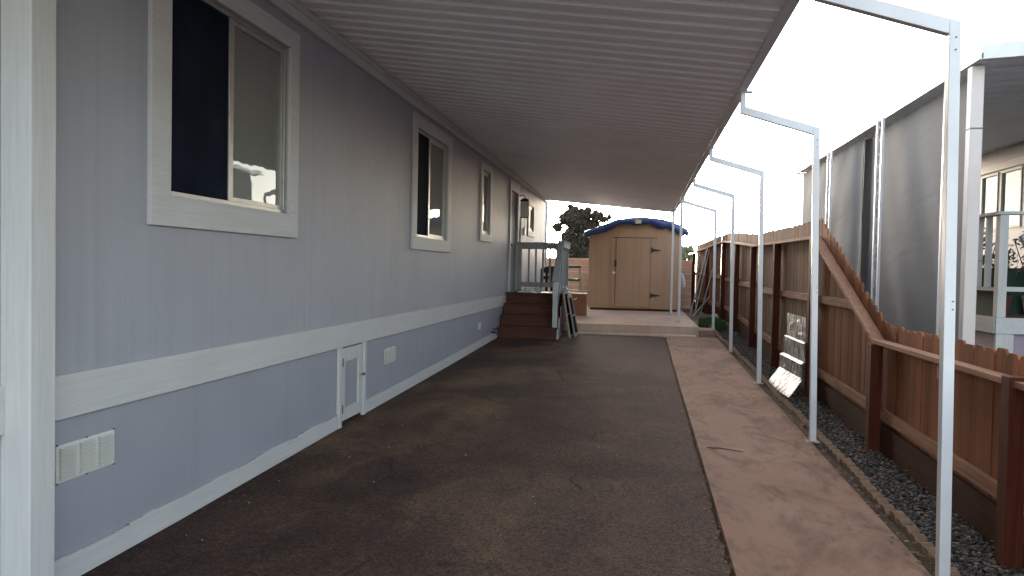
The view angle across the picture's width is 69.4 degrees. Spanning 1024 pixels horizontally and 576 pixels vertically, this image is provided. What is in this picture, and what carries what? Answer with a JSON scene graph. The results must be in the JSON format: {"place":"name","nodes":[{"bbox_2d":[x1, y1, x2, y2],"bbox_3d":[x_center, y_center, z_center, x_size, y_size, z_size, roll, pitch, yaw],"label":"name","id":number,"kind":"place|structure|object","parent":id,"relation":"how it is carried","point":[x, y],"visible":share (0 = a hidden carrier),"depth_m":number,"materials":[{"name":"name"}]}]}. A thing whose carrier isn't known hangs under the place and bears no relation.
{"place":"outdoors","nodes":[
{"label":"outdoors","id":0,"kind":"place"},
{"bbox_2d":[81,331,729,575],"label":"driveway","id":1,"kind":"structure","parent":0,"point":[456,470],"depth_m":5.10,"materials":[{"name":"brown asphalt"}]},
{"bbox_2d":[498,240,570,339],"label":"entry steps","id":2,"kind":"structure","parent":1,"relation":"on","point":[534,315],"depth_m":14.63,"materials":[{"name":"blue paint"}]},
{"bbox_2d":[507,292,552,293],"bbox_3d":[0.420,0.095,14.928,1.060,0.013,0.175,1,2,10],"label":"step mat","id":3,"kind":"object","parent":2,"relation":"on","point":[529,292],"visible":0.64,"depth_m":14.88,"materials":[{"name":"grey fabric"}]},
{"bbox_2d":[562,291,573,337],"bbox_3d":[1.114,0.508,14.591,0.177,0.890,0.800,1,2,10],"label":"window frame","id":4,"kind":"object","parent":1,"relation":"on","point":[568,319],"visible":0.82,"depth_m":14.44,"materials":[{"name":"paint"}]},
{"bbox_2d":[567,294,577,336],"bbox_3d":[1.216,0.543,14.752,0.188,0.806,0.750,1,2,10],"label":"window frame","id":5,"kind":"object","parent":1,"relation":"on","point":[572,314],"visible":1,"depth_m":14.69,"materials":[{"name":"paint"}]},
{"bbox_2d":[567,330,696,337],"bbox_3d":[2.431,1.030,15.093,2.570,0.222,0.477,1,2,10],"label":"slab apron","id":6,"kind":"object","parent":1,"relation":"on","point":[634,333],"visible":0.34,"depth_m":14.95,"materials":[{"name":"concrete"}]},
{"bbox_2d":[663,336,732,575],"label":"joint soil","id":7,"kind":"structure","parent":1,"relation":"on","point":[719,536],"depth_m":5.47,"materials":[{"name":"brown soil"}]},
{"bbox_2d":[570,293,587,315],"bbox_3d":[1.522,0.392,18.272,0.700,0.542,0.525,1,2,10],"label":"cabinet","id":8,"kind":"object","parent":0,"point":[580,303],"visible":0.59,"depth_m":18.00,"materials":[{"name":"paint"}]},
{"bbox_2d":[680,308,728,323],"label":"side soil","id":9,"kind":"structure","parent":0,"point":[695,319],"depth_m":19.96,"materials":[{"name":"brown soil"}]},
{"bbox_2d":[695,252,698,308],"bbox_3d":[5.126,-0.150,20.527,0.031,1.716,0.454,2,2,18],"label":"leaning board","id":10,"kind":"object","parent":9,"relation":"on","point":[696,279],"visible":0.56,"depth_m":20.53,"materials":[{"name":"white wood"}]},
{"bbox_2d":[689,247,707,316],"bbox_3d":[4.900,-0.174,19.398,0.042,1.838,1.258,2,2,34],"label":"leaning board","id":11,"kind":"object","parent":9,"relation":"on","point":[698,282],"visible":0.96,"depth_m":19.35,"materials":[{"name":"grey wood"}]},
{"bbox_2d":[692,295,710,318],"bbox_3d":[4.840,0.483,18.916,0.034,0.570,1.239,2,2,35],"label":"leaning board","id":12,"kind":"object","parent":9,"relation":"on","point":[701,306],"visible":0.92,"depth_m":18.88,"materials":[{"name":"wood"}]},
{"bbox_2d":[695,249,709,311],"bbox_3d":[5.109,-0.168,19.869,0.040,1.799,1.034,2,2,34],"label":"leaning board","id":13,"kind":"object","parent":9,"relation":"on","point":[702,280],"visible":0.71,"depth_m":19.86,"materials":[{"name":"grey wood"}]},
{"bbox_2d":[699,268,712,316],"bbox_3d":[5.059,0.035,19.172,0.514,1.419,0.052,0,2,-30],"label":"leaning board","id":14,"kind":"object","parent":9,"relation":"on","point":[706,291],"visible":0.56,"depth_m":19.14,"materials":[{"name":"grey wood"}]},
{"bbox_2d":[698,316,728,331],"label":"grass","id":15,"kind":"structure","parent":9,"relation":"on","point":[720,324],"depth_m":16.30,"materials":[{"name":"green plant"}]},
{"bbox_2d":[547,0,1023,271],"label":"sky","id":16,"kind":"structure","parent":0,"point":[835,70],"materials":[{"name":"white"}]},
{"bbox_2d":[666,336,931,575],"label":"concrete strip","id":17,"kind":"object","parent":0,"point":[782,500],"visible":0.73,"depth_m":5.15,"materials":[{"name":"beige concrete"}]},
{"bbox_2d":[296,0,960,575],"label":"carport","id":18,"kind":"object","parent":17,"relation":"on","point":[632,104],"visible":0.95,"depth_m":6.46,"materials":[{"name":"white metal"}]},
{"bbox_2d":[681,273,685,287],"bbox_3d":[3.826,-0.168,16.537,0.122,0.358,0.086,1,2,10],"label":"hanging cloth","id":19,"kind":"object","parent":18,"relation":"hanging from","point":[683,282],"visible":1,"depth_m":16.52,"materials":[{"name":"white fabric"}]},
{"bbox_2d":[936,366,938,388],"bbox_3d":[2.085,0.439,3.625,0.012,0.112,0.029,2,2,31],"label":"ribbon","id":20,"kind":"object","parent":18,"relation":"attached to","point":[937,380],"visible":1,"depth_m":3.62,"materials":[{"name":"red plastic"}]},
{"bbox_2d":[707,447,741,451],"bbox_3d":[1.769,1.337,6.133,0.299,0.016,0.034,2,2,29],"label":"twig","id":21,"kind":"object","parent":17,"relation":"on","point":[723,448],"visible":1,"depth_m":6.14,"materials":[{"name":"brown wood"}]},
{"bbox_2d":[703,334,934,573],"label":"dry leaves","id":22,"kind":"object","parent":17,"relation":"on","point":[837,468],"visible":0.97,"depth_m":5.53,"materials":[{"name":"brown plant"}]},
{"bbox_2d":[716,337,934,575],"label":"soil joint","id":23,"kind":"object","parent":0,"point":[893,527],"visible":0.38,"depth_m":5.26,"materials":[{"name":"brown soil"}]},
{"bbox_2d":[718,327,1023,575],"bbox_3d":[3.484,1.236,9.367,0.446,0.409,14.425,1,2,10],"label":"gravel","id":24,"kind":"structure","parent":0,"point":[924,520],"depth_m":5.36,"materials":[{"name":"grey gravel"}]},
{"bbox_2d":[768,313,805,397],"bbox_3d":[3.462,0.816,9.376,0.299,0.940,1.340,1,2,10],"label":"foil sunshade","id":25,"kind":"object","parent":24,"relation":"on","point":[785,379],"visible":0.98,"depth_m":9.30,"materials":[{"name":"silver metal"}]},
{"bbox_3d":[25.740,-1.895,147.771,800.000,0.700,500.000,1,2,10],"label":"ground","id":26,"kind":"structure","parent":0,"visible":0},
{"bbox_2d":[0,0,548,575],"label":"mobile home","id":27,"kind":"object","parent":26,"relation":"on","point":[242,242],"visible":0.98,"depth_m":4.64,"materials":[{"name":"grey"}]},
{"bbox_2d":[147,0,299,237],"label":"window","id":28,"kind":"structure","parent":27,"relation":"in","point":[217,97],"depth_m":4.83,"materials":[{"name":"metal"}]},
{"bbox_2d":[342,343,365,420],"bbox_3d":[-1.529,0.891,7.043,0.080,0.674,0.537,1,2,10],"label":"access door","id":29,"kind":"structure","parent":27,"relation":"in","point":[352,374],"depth_m":7.09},
{"bbox_2d":[411,112,452,252],"bbox_3d":[-1.045,-1.293,9.641,0.076,1.620,1.790,1,2,10],"label":"window","id":30,"kind":"structure","parent":27,"relation":"in","point":[429,186],"depth_m":9.57,"materials":[{"name":"metal"}]},
{"bbox_2d":[479,161,492,242],"bbox_3d":[-0.470,-1.480,12.922,0.076,1.340,0.980,1,2,10],"label":"window","id":31,"kind":"structure","parent":27,"relation":"in","point":[486,190],"depth_m":13.02,"materials":[{"name":"wood"}]},
{"bbox_2d":[510,192,515,289],"bbox_3d":[0.016,-0.997,15.773,0.090,2.080,0.820,1,2,10],"label":"door","id":32,"kind":"structure","parent":27,"relation":"in","point":[513,194],"depth_m":15.93,"materials":[{"name":"blue paint"}]},
{"bbox_2d":[519,218,526,289],"bbox_3d":[0.242,-0.774,16.947,0.035,1.640,0.800,1,2,10],"label":"utility door","id":33,"kind":"structure","parent":27,"relation":"in","point":[522,238],"depth_m":16.92,"materials":[{"name":"white paint"}]},
{"bbox_2d":[527,199,534,237],"bbox_3d":[0.448,-1.704,18.174,0.076,0.880,1.070,1,2,10],"label":"window","id":34,"kind":"structure","parent":27,"relation":"in","point":[530,233],"depth_m":18.36,"materials":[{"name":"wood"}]},
{"bbox_2d":[550,204,611,257],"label":"broad tree","id":35,"kind":"object","parent":26,"relation":"on","point":[577,221],"visible":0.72,"depth_m":51.46,"materials":[{"name":"green plant"}]},
{"bbox_2d":[547,258,691,308],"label":"block wall","id":36,"kind":"structure","parent":26,"relation":"on","point":[686,269],"depth_m":23.69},
{"bbox_2d":[564,305,698,336],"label":"raised slab","id":37,"kind":"structure","parent":26,"relation":"on","point":[631,321],"depth_m":16.08,"materials":[{"name":"concrete"}]},
{"bbox_2d":[538,266,562,291],"bbox_3d":[0.906,0.075,17.603,0.560,1.187,0.560,1,2,10],"label":"slat chair","id":38,"kind":"object","parent":37,"relation":"on","point":[546,271],"visible":0.15,"depth_m":17.85,"materials":[{"name":"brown wood"}]},
{"bbox_2d":[568,266,581,292],"bbox_3d":[1.670,0.013,20.062,0.470,1.225,0.943,1,2,10],"label":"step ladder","id":39,"kind":"object","parent":37,"relation":"on","point":[580,287],"visible":0.48,"depth_m":19.78,"materials":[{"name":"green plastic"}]},
{"bbox_2d":[588,223,683,311],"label":"shed","id":40,"kind":"structure","parent":37,"relation":"on","point":[629,266],"depth_m":20.69,"materials":[{"name":"tan siding"},{"name":"blue tarp"}]},
{"bbox_2d":[584,217,688,238],"bbox_3d":[3.666,-1.676,21.854,2.890,0.695,2.639,1,2,10],"label":"tarpaulin","id":41,"kind":"object","parent":40,"relation":"on","point":[655,222],"visible":0.86,"depth_m":20.55,"materials":[{"name":"blue plastic"}]},
{"bbox_2d":[612,238,660,306],"bbox_3d":[3.467,-0.430,20.665,1.330,1.920,0.072,1,2,10],"label":"door","id":42,"kind":"structure","parent":40,"relation":"in","point":[632,262],"depth_m":20.69,"materials":[{"name":"beige wood"}]},
{"bbox_2d":[682,245,693,259],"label":"pale tree","id":43,"kind":"object","parent":26,"relation":"on","point":[686,252],"visible":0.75,"depth_m":43.68,"materials":[{"name":"green plant"}]},
{"bbox_2d":[699,328,715,337],"bbox_3d":[4.028,1.058,15.365,0.317,0.415,0.700,1,2,10],"label":"slab step","id":44,"kind":"object","parent":26,"relation":"on","point":[708,331],"visible":0.29,"depth_m":15.02,"materials":[{"name":"beige concrete"}]},
{"bbox_2d":[732,349,740,356],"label":"edging block","id":45,"kind":"structure","parent":26,"relation":"on","point":[736,353],"depth_m":12.15,"materials":[{"name":"concrete"}]},
{"bbox_2d":[743,360,752,366],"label":"edging block","id":46,"kind":"structure","parent":26,"relation":"on","point":[747,363],"depth_m":11.04,"materials":[{"name":"concrete"}]},
{"bbox_2d":[748,365,756,374],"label":"edging block","id":47,"kind":"structure","parent":26,"relation":"on","point":[752,369],"depth_m":10.46,"materials":[{"name":"concrete"}]},
{"bbox_2d":[755,371,766,382],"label":"edging block","id":48,"kind":"structure","parent":26,"relation":"on","point":[763,377],"depth_m":9.71,"materials":[{"name":"concrete"}]},
{"bbox_2d":[762,380,775,389],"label":"edging block","id":49,"kind":"structure","parent":26,"relation":"on","point":[767,385],"depth_m":9.21,"materials":[{"name":"concrete"}]},
{"bbox_2d":[769,389,783,401],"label":"edging block","id":50,"kind":"structure","parent":26,"relation":"on","point":[776,394],"depth_m":8.59,"materials":[{"name":"concrete"}]},
{"bbox_2d":[781,399,795,412],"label":"edging block","id":51,"kind":"structure","parent":26,"relation":"on","point":[786,404],"depth_m":8.00,"materials":[{"name":"concrete"}]},
{"bbox_2d":[791,408,808,426],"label":"edging block","id":52,"kind":"structure","parent":26,"relation":"on","point":[798,415],"depth_m":7.38,"materials":[{"name":"concrete"}]},
{"bbox_2d":[805,422,825,440],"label":"edging block","id":53,"kind":"structure","parent":26,"relation":"on","point":[819,435],"depth_m":6.65,"materials":[{"name":"concrete"}]},
{"bbox_2d":[819,439,844,461],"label":"edging block","id":54,"kind":"structure","parent":26,"relation":"on","point":[835,453],"depth_m":6.14,"materials":[{"name":"concrete"}]},
{"bbox_2d":[840,458,869,481],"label":"edging block","id":55,"kind":"structure","parent":26,"relation":"on","point":[849,466],"depth_m":5.56,"materials":[{"name":"concrete"}]},
{"bbox_2d":[691,218,1023,573],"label":"wooden fence","id":56,"kind":"object","parent":26,"relation":"on","point":[877,389],"visible":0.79,"depth_m":6.32,"materials":[{"name":"brown wood"}]},
{"bbox_2d":[858,480,895,515],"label":"edging block","id":57,"kind":"structure","parent":26,"relation":"on","point":[874,495],"depth_m":4.94,"materials":[{"name":"concrete"}]},
{"bbox_2d":[796,41,1023,344],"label":"neighbour carport","id":58,"kind":"object","parent":26,"relation":"on","point":[992,74],"visible":0.45,"depth_m":7.31,"materials":[{"name":"white paint"}]},
{"bbox_2d":[802,138,864,276],"bbox_3d":[5.255,-0.509,12.349,0.097,3.300,4.086,1,2,10],"label":"shade cloth","id":59,"kind":"object","parent":58,"relation":"hanging from","point":[847,169],"visible":0.3,"depth_m":11.36,"materials":[{"name":"grey fabric"}]},
{"bbox_2d":[859,139,864,282],"bbox_3d":[4.910,-0.484,10.425,0.008,3.200,0.108,1,2,10],"label":"hem strip","id":60,"kind":"object","parent":59,"relation":"hanging from","point":[860,259],"visible":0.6,"depth_m":10.39,"materials":[{"name":"fabric"}]},
{"bbox_2d":[861,80,967,340],"bbox_3d":[4.714,-0.427,8.905,0.085,3.300,3.780,1,2,10],"label":"shade cloth","id":61,"kind":"object","parent":58,"relation":"hanging from","point":[911,192],"visible":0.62,"depth_m":8.65,"materials":[{"name":"grey fabric"}]},
{"bbox_2d":[890,511,934,551],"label":"edging block","id":62,"kind":"structure","parent":26,"relation":"on","point":[911,532],"depth_m":4.34,"materials":[{"name":"concrete"}]},
{"bbox_2d":[921,547,960,575],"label":"edging block","id":63,"kind":"structure","parent":26,"relation":"on","point":[929,553],"depth_m":3.95,"materials":[{"name":"concrete"}]},
{"bbox_2d":[975,211,1023,356],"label":"neighbour porch","id":64,"kind":"object","parent":26,"relation":"on","point":[996,326],"visible":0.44,"depth_m":8.29,"materials":[{"name":"white wood"}]},
{"bbox_2d":[982,227,1017,267],"bbox_3d":[6.029,-0.258,9.435,0.511,1.127,0.709,0,2,-36],"label":"potted plant","id":65,"kind":"object","parent":64,"relation":"on","point":[1015,261],"visible":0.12,"depth_m":9.38,"materials":[{"name":"green plant"}]},
{"bbox_2d":[978,238,1023,314],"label":"potted plant","id":66,"kind":"object","parent":64,"relation":"on","point":[1008,300],"visible":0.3,"depth_m":8.70,"materials":[{"name":"green plant"}]},
{"bbox_2d":[1008,231,1023,313],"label":"potted plant","id":67,"kind":"object","parent":64,"relation":"on","point":[1021,297],"visible":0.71,"depth_m":8.90,"materials":[{"name":"green plant"}]},
{"bbox_2d":[979,141,1023,267],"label":"neighbour house","id":68,"kind":"structure","parent":26,"relation":"on","point":[1002,180],"depth_m":12.00,"materials":[{"name":"white paint"}]},
{"bbox_2d":[980,172,998,230],"bbox_3d":[8.118,-1.453,12.562,0.042,0.950,0.600,1,2,10],"label":"window","id":69,"kind":"structure","parent":68,"relation":"in","point":[989,183],"depth_m":12.59,"materials":[{"name":"white glass"}]},
{"bbox_2d":[1000,165,1022,227],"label":"window","id":70,"kind":"structure","parent":68,"relation":"in","point":[1011,179],"depth_m":11.83,"materials":[{"name":"white glass"}]},
{"bbox_3d":[0.494,0.082,15.553,0.650,0.010,0.700,1,2,10],"label":"door mat","id":71,"kind":"object","parent":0,"visible":0},
{"bbox_2d":[524,287,531,291],"bbox_3d":[0.333,0.039,15.529,0.170,0.095,0.166,1,2,10],"label":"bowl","id":72,"kind":"object","parent":71,"relation":"on","point":[526,289],"visible":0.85,"depth_m":15.47,"materials":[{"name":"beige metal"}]}
]}

